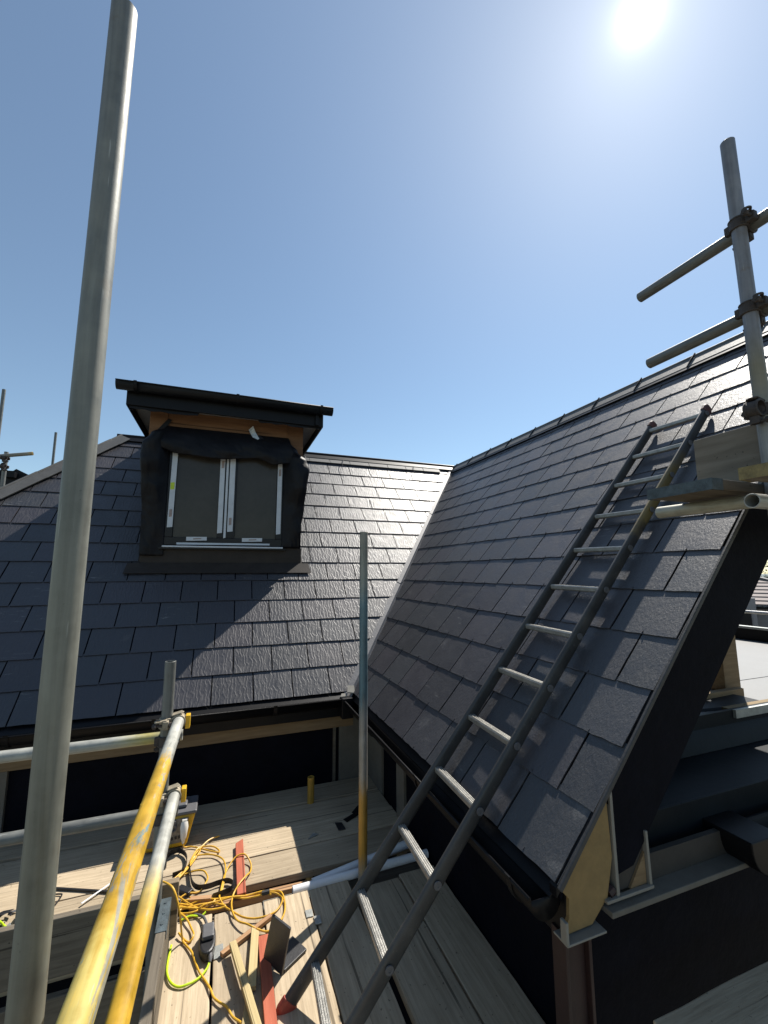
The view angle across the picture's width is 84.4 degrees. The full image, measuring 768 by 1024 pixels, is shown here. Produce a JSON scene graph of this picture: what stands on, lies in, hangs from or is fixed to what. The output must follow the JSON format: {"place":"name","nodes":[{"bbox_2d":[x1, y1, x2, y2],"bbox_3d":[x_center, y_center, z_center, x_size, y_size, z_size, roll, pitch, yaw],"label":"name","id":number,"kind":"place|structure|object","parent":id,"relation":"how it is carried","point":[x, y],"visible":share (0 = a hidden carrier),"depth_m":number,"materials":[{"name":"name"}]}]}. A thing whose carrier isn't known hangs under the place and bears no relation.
{"place":"outdoors","nodes":[
{"label":"outdoors","id":0,"kind":"place"},
{"bbox_2d":[0,469,27,484],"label":"neighbour roof","id":1,"kind":"structure","parent":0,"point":[14,475],"depth_m":6.93,"materials":[{"name":"black tile"}]},
{"bbox_2d":[306,775,313,880],"bbox_3d":[-0.530,2.510,3.007,0.048,1.168,0.048,3,-9,-20],"label":"scaffold tube","id":2,"kind":"object","parent":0,"point":[310,794],"visible":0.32,"depth_m":3.06,"materials":[{"name":"metal"}]},
{"bbox_2d":[0,790,389,886],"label":"scaffold board","id":3,"kind":"object","parent":2,"relation":"on","point":[87,857],"visible":0.59,"depth_m":2.75,"materials":[{"name":"beige wood"}]},
{"bbox_2d":[145,795,198,852],"bbox_3d":[-1.324,1.925,2.628,0.300,0.216,0.216,3,-9,-20],"label":"transformer","id":4,"kind":"object","parent":3,"relation":"on","point":[187,811],"visible":0.3,"depth_m":2.58,"materials":[{"name":"yellow plastic"}]},
{"bbox_2d":[0,0,767,573],"label":"sky","id":5,"kind":"structure","parent":0,"point":[439,226],"materials":[{"name":"blue"}]},
{"bbox_2d":[739,577,767,627],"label":"house","id":6,"kind":"structure","parent":0,"point":[758,600],"depth_m":19.11,"materials":[{"name":"tile"}]},
{"bbox_2d":[740,613,752,625],"bbox_3d":[16.043,5.123,18.731,0.420,1.650,0.040,-7,-11,41],"label":"window","id":7,"kind":"structure","parent":6,"relation":"in","point":[746,620],"depth_m":18.74,"materials":[{"name":"black glass"}]},
{"bbox_2d":[745,610,767,614],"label":"guard rail","id":8,"kind":"object","parent":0,"point":[757,612],"depth_m":6.24,"materials":[{"name":"grey metal"}]},
{"bbox_3d":[-1.856,1.936,2.010,0.074,0.003,0.058,3,-9,-20],"label":"felt scrap","id":9,"kind":"object","parent":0,"visible":0},
{"bbox_2d":[0,909,13,915],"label":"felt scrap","id":10,"kind":"object","parent":9,"relation":"on","point":[2,913],"visible":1,"depth_m":2.04,"materials":[{"name":"black fabric"}]},
{"label":"ground","id":11,"kind":"structure","parent":0,"visible":0},
{"bbox_2d":[0,389,5,433],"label":"scaffold standard","id":12,"kind":"object","parent":11,"relation":"on","point":[3,394],"visible":1,"depth_m":6.60,"materials":[{"name":"metal"}]},
{"bbox_2d":[0,451,8,486],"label":"scaffold standard","id":13,"kind":"object","parent":11,"relation":"on","point":[3,477],"visible":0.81,"depth_m":5.57,"materials":[{"name":"metal"}]},
{"bbox_2d":[0,463,8,470],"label":"scaffold coupler","id":14,"kind":"object","parent":13,"relation":"attached to","point":[3,466],"visible":1,"depth_m":5.55,"materials":[{"name":"grey metal"}]},
{"bbox_2d":[0,456,9,461],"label":"scaffold coupler","id":15,"kind":"object","parent":13,"relation":"attached to","point":[3,458],"visible":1,"depth_m":5.56,"materials":[{"name":"grey metal"}]},
{"bbox_2d":[0,452,33,457],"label":"scaffold tube","id":16,"kind":"object","parent":15,"relation":"attached to","point":[19,454],"visible":1,"depth_m":5.61,"materials":[{"name":"metal"}]},
{"bbox_2d":[51,432,56,464],"bbox_3d":[-6.977,3.358,8.322,0.048,10.210,0.048,3,-9,-20],"label":"scaffold standard","id":17,"kind":"object","parent":11,"relation":"on","point":[54,448],"visible":0.11,"depth_m":8.96,"materials":[{"name":"metal"}]},
{"bbox_2d":[4,0,137,1023],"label":"scaffold standard","id":18,"kind":"object","parent":11,"relation":"on","point":[29,967],"visible":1,"depth_m":0.72,"materials":[{"name":"metal"}]},
{"bbox_2d":[143,660,175,995],"bbox_3d":[-0.988,4.085,1.510,0.048,6.837,0.048,3,-9,-20],"label":"scaffold standard","id":19,"kind":"object","parent":11,"relation":"on","point":[168,689],"visible":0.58,"depth_m":1.92,"materials":[{"name":"metal"}]},
{"bbox_2d":[0,966,144,1023],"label":"toe board","id":20,"kind":"object","parent":19,"relation":"attached to","point":[54,1003],"visible":0.21,"depth_m":1.75,"materials":[{"name":"brown wood"}]},
{"bbox_2d":[0,802,178,846],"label":"guard rail","id":21,"kind":"object","parent":19,"relation":"attached to","point":[74,827],"visible":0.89,"depth_m":1.82,"materials":[{"name":"metal"}]},
{"bbox_2d":[0,729,182,763],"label":"guard rail","id":22,"kind":"object","parent":19,"relation":"attached to","point":[24,754],"visible":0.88,"depth_m":1.87,"materials":[{"name":"metal"}]},
{"bbox_2d":[152,814,162,827],"bbox_3d":[-0.998,1.375,1.904,0.114,0.101,0.136,3,-9,-20],"label":"scaffold coupler","id":23,"kind":"object","parent":19,"relation":"attached to","point":[157,821],"visible":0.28,"depth_m":1.86,"materials":[{"name":"grey metal"}]},
{"bbox_2d":[153,735,179,751],"bbox_3d":[-0.999,1.056,1.949,0.114,0.101,0.136,3,-9,-20],"label":"scaffold coupler","id":24,"kind":"object","parent":19,"relation":"attached to","point":[159,741],"visible":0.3,"depth_m":1.91,"materials":[{"name":"grey metal"}]},
{"bbox_2d":[151,710,190,730],"bbox_3d":[-0.977,0.977,1.949,0.153,0.101,0.114,3,-9,-20],"label":"scaffold coupler","id":25,"kind":"object","parent":19,"relation":"attached to","point":[165,724],"visible":0.69,"depth_m":1.93,"materials":[{"name":"silver metal"}]},
{"bbox_2d":[56,717,183,1023],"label":"guard rail","id":26,"kind":"object","parent":25,"relation":"attached to","point":[81,1003],"visible":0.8,"depth_m":0.78,"materials":[{"name":"metal"}]},
{"bbox_2d":[158,783,186,807],"bbox_3d":[-0.976,1.290,1.905,0.153,0.101,0.114,3,-9,-20],"label":"scaffold coupler","id":27,"kind":"object","parent":19,"relation":"attached to","point":[178,789],"visible":0.48,"depth_m":1.91,"materials":[{"name":"silver metal"}]},
{"bbox_2d":[105,785,180,1023],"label":"guard rail","id":28,"kind":"object","parent":27,"relation":"attached to","point":[123,999],"visible":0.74,"depth_m":1.11,"materials":[{"name":"metal"}]},
{"bbox_2d":[157,914,211,1023],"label":"scaffold board","id":29,"kind":"object","parent":19,"relation":"attached to","point":[189,1004],"visible":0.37,"depth_m":1.71,"materials":[{"name":"beige wood"}]},
{"bbox_2d":[138,897,171,1023],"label":"toe board","id":30,"kind":"object","parent":29,"relation":"on","point":[150,1008],"visible":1,"depth_m":1.58,"materials":[{"name":"beige wood"}]},
{"bbox_2d":[162,877,179,937],"bbox_3d":[-1.014,1.829,1.949,0.118,0.225,0.037,3,-9,-20],"label":"toe board","id":31,"kind":"object","parent":29,"relation":"on","point":[167,891],"visible":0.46,"depth_m":1.95,"materials":[{"name":"brown wood"}]},
{"bbox_2d":[166,911,215,988],"bbox_3d":[-0.850,1.900,1.881,0.192,0.062,0.386,3,-9,-20],"label":"adaptor","id":32,"kind":"object","parent":29,"relation":"on","point":[207,940],"visible":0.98,"depth_m":1.84,"materials":[{"name":"plastic"}]},
{"bbox_2d":[0,434,453,1023],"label":"house wing","id":33,"kind":"structure","parent":11,"relation":"on","point":[266,672],"depth_m":3.43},
{"bbox_2d":[0,775,377,862],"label":"scaffold board","id":34,"kind":"object","parent":33,"relation":"attached to","point":[232,809],"visible":0.54,"depth_m":2.98,"materials":[{"name":"beige wood"}]},
{"bbox_2d":[115,378,333,573],"bbox_3d":[-1.743,-0.160,4.746,1.923,1.672,1.919,3,-9,-20],"label":"dormer","id":35,"kind":"object","parent":33,"relation":"on","point":[193,439],"visible":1,"depth_m":4.11,"materials":[{"name":"grey"}]},
{"bbox_2d":[162,451,283,548],"bbox_3d":[-1.537,-0.137,4.157,1.100,0.982,0.110,3,-9,-20],"label":"window","id":36,"kind":"structure","parent":35,"relation":"in","point":[193,508],"depth_m":4.14,"materials":[{"name":"grey glass"}]},
{"bbox_2d":[358,532,367,879],"bbox_3d":[-0.108,3.825,2.014,0.048,7.484,0.048,3,-9,-20],"label":"scaffold standard","id":37,"kind":"object","parent":11,"relation":"on","point":[363,713],"visible":0.84,"depth_m":2.38,"materials":[{"name":"metal"}]},
{"bbox_2d":[177,861,419,922],"bbox_3d":[-0.416,2.060,2.268,1.380,0.039,0.164,3,-9,-20],"label":"scaffold board","id":38,"kind":"object","parent":37,"relation":"attached to","point":[389,874],"visible":0.03,"depth_m":2.41,"materials":[{"name":"brown wood"}]},
{"bbox_2d":[0,953,145,996],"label":"scaffold board","id":39,"kind":"object","parent":38,"relation":"on","point":[65,976],"visible":0.02,"depth_m":1.77,"materials":[{"name":"beige wood"}]},
{"bbox_2d":[0,894,145,992],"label":"toe board","id":40,"kind":"object","parent":39,"relation":"on","point":[71,930],"visible":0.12,"depth_m":1.77,"materials":[{"name":"brown wood"}]},
{"bbox_2d":[0,826,410,925],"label":"scaffold board","id":41,"kind":"object","parent":38,"relation":"on","point":[286,866],"visible":0.4,"depth_m":2.39,"materials":[{"name":"beige wood"}]},
{"bbox_2d":[81,883,109,903],"bbox_3d":[-1.469,1.971,2.220,0.011,0.003,0.227,-3,-9,22],"label":"white strip","id":42,"kind":"object","parent":41,"relation":"on","point":[95,893],"visible":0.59,"depth_m":2.18,"materials":[{"name":"white plastic"}]},
{"bbox_2d":[179,884,192,896],"bbox_3d":[-1.036,1.967,2.201,0.084,0.020,0.036,-3,-9,21],"label":"buckle","id":43,"kind":"object","parent":41,"relation":"on","point":[183,889],"visible":0.76,"depth_m":2.19,"materials":[{"name":"grey metal"}]},
{"bbox_2d":[189,861,233,897],"bbox_3d":[-0.967,1.972,2.267,0.359,0.028,0.120,-4,-9,26],"label":"strap","id":44,"kind":"object","parent":41,"relation":"on","point":[214,884],"visible":0.99,"depth_m":2.23,"materials":[{"name":"black fabric"}]},
{"bbox_2d":[211,903,264,1023],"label":"scaffold board","id":45,"kind":"object","parent":38,"relation":"on","point":[226,987],"visible":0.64,"depth_m":1.77,"materials":[{"name":"beige wood"}]},
{"bbox_2d":[214,943,222,959],"bbox_3d":[-0.726,1.929,1.859,0.044,0.004,0.073,3,-9,-20],"label":"metal plate","id":46,"kind":"object","parent":45,"relation":"on","point":[218,948],"visible":0.76,"depth_m":1.86,"materials":[{"name":"silver metal"}]},
{"bbox_2d":[220,913,271,957],"bbox_3d":[-0.623,1.927,1.931,0.022,0.016,0.261,-7,-10,38],"label":"batten","id":47,"kind":"object","parent":45,"relation":"on","point":[225,951],"visible":0.84,"depth_m":1.92,"materials":[{"name":"brown wood"}]},
{"bbox_2d":[242,995,254,1023],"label":"batten","id":48,"kind":"object","parent":45,"relation":"on","point":[245,1019],"visible":0.43,"depth_m":1.56,"materials":[{"name":"beige wood"}]},
{"bbox_2d":[229,940,261,1023],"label":"batten","id":49,"kind":"object","parent":48,"relation":"on","point":[252,1010],"visible":1,"depth_m":1.66,"materials":[{"name":"beige wood"}]},
{"bbox_2d":[248,928,258,990],"bbox_3d":[-0.560,1.910,1.820,0.034,0.018,0.293,1,-7,-14],"label":"batten","id":50,"kind":"object","parent":45,"relation":"on","point":[252,970],"visible":0.88,"depth_m":1.80,"materials":[{"name":"beige wood"}]},
{"bbox_2d":[258,934,276,1023],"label":"batten","id":51,"kind":"object","parent":45,"relation":"on","point":[269,1006],"visible":0.79,"depth_m":1.68,"materials":[{"name":"red wood"}]},
{"bbox_2d":[188,880,307,919],"bbox_3d":[-0.694,2.013,2.203,0.590,0.034,0.036,2,-8,-18],"label":"batten","id":52,"kind":"object","parent":38,"relation":"on","point":[284,889],"visible":0.42,"depth_m":2.18,"materials":[{"name":"brown wood"}]},
{"bbox_2d":[189,895,211,902],"bbox_3d":[-0.928,1.958,2.142,0.103,0.018,0.026,1,-8,-6],"label":"batten","id":53,"kind":"object","parent":52,"relation":"on","point":[204,898],"visible":1,"depth_m":2.13,"materials":[{"name":"brown wood"}]},
{"bbox_2d":[263,890,341,1023],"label":"scaffold board","id":54,"kind":"object","parent":38,"relation":"on","point":[304,932],"visible":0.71,"depth_m":1.78,"materials":[{"name":"beige wood"}]},
{"bbox_2d":[264,914,305,975],"bbox_3d":[-0.406,1.818,1.830,0.154,0.202,0.156,-6,-10,37],"label":"black offcut","id":55,"kind":"object","parent":54,"relation":"on","point":[284,952],"visible":1,"depth_m":1.78,"materials":[{"name":"stone"}]},
{"bbox_2d":[305,909,312,917],"bbox_3d":[-0.364,1.951,2.058,0.035,0.005,0.048,3,-9,-20],"label":"metal plate","id":56,"kind":"object","parent":54,"relation":"on","point":[309,913],"visible":1,"depth_m":2.06,"materials":[{"name":"silver metal"}]},
{"bbox_2d":[276,404,711,1023],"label":"ladder","id":57,"kind":"object","parent":54,"relation":"on","point":[392,956],"visible":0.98,"depth_m":1.83,"materials":[{"name":"grey metal"}]},
{"bbox_2d":[311,840,407,879],"bbox_3d":[-0.105,2.002,2.428,0.638,0.079,0.045,4,-9,-27],"label":"plastic pipe","id":58,"kind":"object","parent":38,"relation":"on","point":[400,846],"visible":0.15,"depth_m":2.38,"materials":[{"name":"white plastic"}]},
{"bbox_2d":[292,849,428,893],"bbox_3d":[-0.112,1.990,2.347,0.782,0.055,0.047,3,-9,-20],"label":"plastic pipe","id":59,"kind":"object","parent":38,"relation":"on","point":[351,874],"visible":0.76,"depth_m":2.30,"materials":[{"name":"white plastic"}]},
{"bbox_2d":[309,880,405,1023],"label":"scaffold board","id":60,"kind":"object","parent":37,"relation":"attached to","point":[352,961],"visible":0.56,"depth_m":1.82,"materials":[{"name":"beige wood"}]},
{"bbox_2d":[314,915,321,924],"bbox_3d":[-0.316,1.944,2.018,0.033,0.007,0.051,3,-9,-20],"label":"metal plate","id":61,"kind":"object","parent":60,"relation":"on","point":[317,919],"visible":1,"depth_m":2.01,"materials":[{"name":"silver metal"}]},
{"bbox_2d":[358,904,369,933],"bbox_3d":[-0.046,2.101,2.229,0.650,0.074,0.164,3,-9,-20],"label":"scaffold board","id":62,"kind":"object","parent":37,"relation":"attached to","point":[359,906],"depth_m":2.16,"materials":[{"name":"wood"}]},
{"bbox_2d":[366,877,481,1023],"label":"scaffold board","id":63,"kind":"object","parent":37,"relation":"attached to","point":[430,990],"visible":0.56,"depth_m":1.76,"materials":[{"name":"wood"}]},
{"bbox_2d":[340,321,767,1023],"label":"house wing","id":64,"kind":"structure","parent":11,"relation":"on","point":[558,837],"depth_m":1.87,"materials":[{"name":"grey stone"}]},
{"bbox_2d":[0,806,397,911],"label":"scaffold board","id":65,"kind":"object","parent":64,"relation":"attached to","point":[268,842],"visible":0.52,"depth_m":2.54,"materials":[{"name":"beige wood"}]},
{"bbox_2d":[56,887,106,892],"bbox_3d":[-1.588,1.977,2.215,0.376,0.008,0.012,-1,-8,5],"label":"dark strip","id":66,"kind":"object","parent":65,"relation":"on","point":[79,889],"visible":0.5,"depth_m":2.21,"materials":[{"name":"black rubber"}]},
{"bbox_2d":[166,848,186,877],"bbox_3d":[-1.181,1.992,2.410,0.111,0.027,0.223,3,-9,-20],"label":"strap","id":67,"kind":"object","parent":65,"relation":"on","point":[177,850],"visible":0.98,"depth_m":2.47,"materials":[{"name":"black fabric"}]},
{"bbox_2d":[163,821,285,1023],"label":"extension cable","id":68,"kind":"object","parent":65,"relation":"on","point":[183,835],"visible":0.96,"depth_m":2.12,"materials":[{"name":"yellow plastic"}]},
{"bbox_2d":[235,839,245,894],"bbox_3d":[-0.809,1.990,2.384,0.044,0.020,0.471,3,-9,-20],"label":"batten","id":69,"kind":"object","parent":65,"relation":"on","point":[240,871],"visible":0.98,"depth_m":2.34,"materials":[{"name":"red wood"}]},
{"bbox_2d":[335,822,345,830],"bbox_3d":[-0.287,2.053,2.771,0.050,0.005,0.092,3,-9,-20],"label":"slate scrap","id":70,"kind":"object","parent":65,"relation":"on","point":[340,825],"visible":1,"depth_m":2.76,"materials":[{"name":"black stone"}]},
{"bbox_2d":[343,805,358,821],"bbox_3d":[-0.209,2.060,2.893,0.052,0.021,0.174,-5,-9,33],"label":"felt scrap","id":71,"kind":"object","parent":65,"relation":"on","point":[355,811],"visible":0.86,"depth_m":2.89,"materials":[{"name":"black fabric"}]},
{"bbox_2d":[648,625,767,874],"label":"flat roof","id":72,"kind":"structure","parent":64,"relation":"on","point":[719,781],"depth_m":1.96,"materials":[{"name":"grey rubber"}]},
{"bbox_2d":[551,922,596,1023],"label":"steel post","id":73,"kind":"object","parent":11,"relation":"on","point":[574,986],"visible":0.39,"depth_m":1.32,"materials":[{"name":"brown metal"}]},
{"bbox_2d":[399,865,545,1023],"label":"scaffold board","id":74,"kind":"object","parent":73,"relation":"attached to","point":[491,988],"visible":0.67,"depth_m":1.81,"materials":[{"name":"wood"}]},
{"bbox_2d":[720,137,767,511],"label":"scaffold standard","id":75,"kind":"object","parent":11,"relation":"on","point":[747,291],"visible":0.94,"depth_m":1.60,"materials":[{"name":"metal"}]},
{"bbox_2d":[636,208,767,301],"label":"scaffold tube","id":76,"kind":"object","parent":75,"relation":"attached to","point":[700,258],"visible":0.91,"depth_m":1.83,"materials":[{"name":"metal"}]},
{"bbox_2d":[655,495,750,517],"bbox_3d":[1.233,-0.018,1.633,0.048,0.048,0.362,3,-8,-20],"label":"scaffold tube","id":77,"kind":"object","parent":75,"relation":"attached to","point":[717,505],"visible":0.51,"depth_m":1.62,"materials":[{"name":"metal"}]},
{"bbox_2d":[647,477,764,502],"bbox_3d":[2.411,-0.017,2.036,2.872,0.040,0.236,3,-9,-20],"label":"scaffold board","id":78,"kind":"object","parent":77,"relation":"on","point":[711,488],"visible":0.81,"depth_m":1.52,"materials":[{"name":"grey wood"}]},
{"bbox_2d":[693,425,760,482],"bbox_3d":[1.822,-0.380,0.498,0.032,0.215,2.800,3,-9,-20],"label":"toe board","id":79,"kind":"object","parent":78,"relation":"on","point":[725,455],"visible":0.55,"depth_m":1.68,"materials":[{"name":"wood"}]},
{"bbox_2d":[646,306,767,367],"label":"scaffold tube","id":80,"kind":"object","parent":75,"relation":"attached to","point":[718,330],"visible":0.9,"depth_m":1.81,"materials":[{"name":"metal"}]},
{"bbox_2d":[653,961,767,1023],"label":"scaffold board","id":81,"kind":"object","parent":75,"relation":"attached to","point":[741,998],"visible":1,"depth_m":1.30,"materials":[{"name":"grey wood"}]},
{"bbox_2d":[724,205,759,249],"bbox_3d":[1.393,-1.106,1.647,0.136,0.101,0.114,3,-9,-20],"label":"scaffold coupler","id":82,"kind":"object","parent":75,"relation":"attached to","point":[748,215],"visible":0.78,"depth_m":1.62,"materials":[{"name":"grey metal"}]},
{"bbox_2d":[734,292,767,331],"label":"scaffold coupler","id":83,"kind":"object","parent":75,"relation":"attached to","point":[758,301],"visible":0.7,"depth_m":1.58,"materials":[{"name":"grey metal"}]},
{"bbox_2d":[741,396,767,425],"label":"scaffold coupler","id":84,"kind":"object","parent":75,"relation":"attached to","point":[755,410],"visible":1,"depth_m":1.52,"materials":[{"name":"grey metal"}]},
{"bbox_2d":[744,493,767,508],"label":"scaffold tube","id":85,"kind":"object","parent":75,"relation":"attached to","point":[755,500],"visible":1,"depth_m":1.38,"materials":[{"name":"metal"}]},
{"bbox_2d":[738,462,767,482],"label":"scaffold board","id":86,"kind":"object","parent":85,"relation":"on","point":[758,472],"visible":1,"depth_m":1.33,"materials":[{"name":"beige wood"}]}
]}

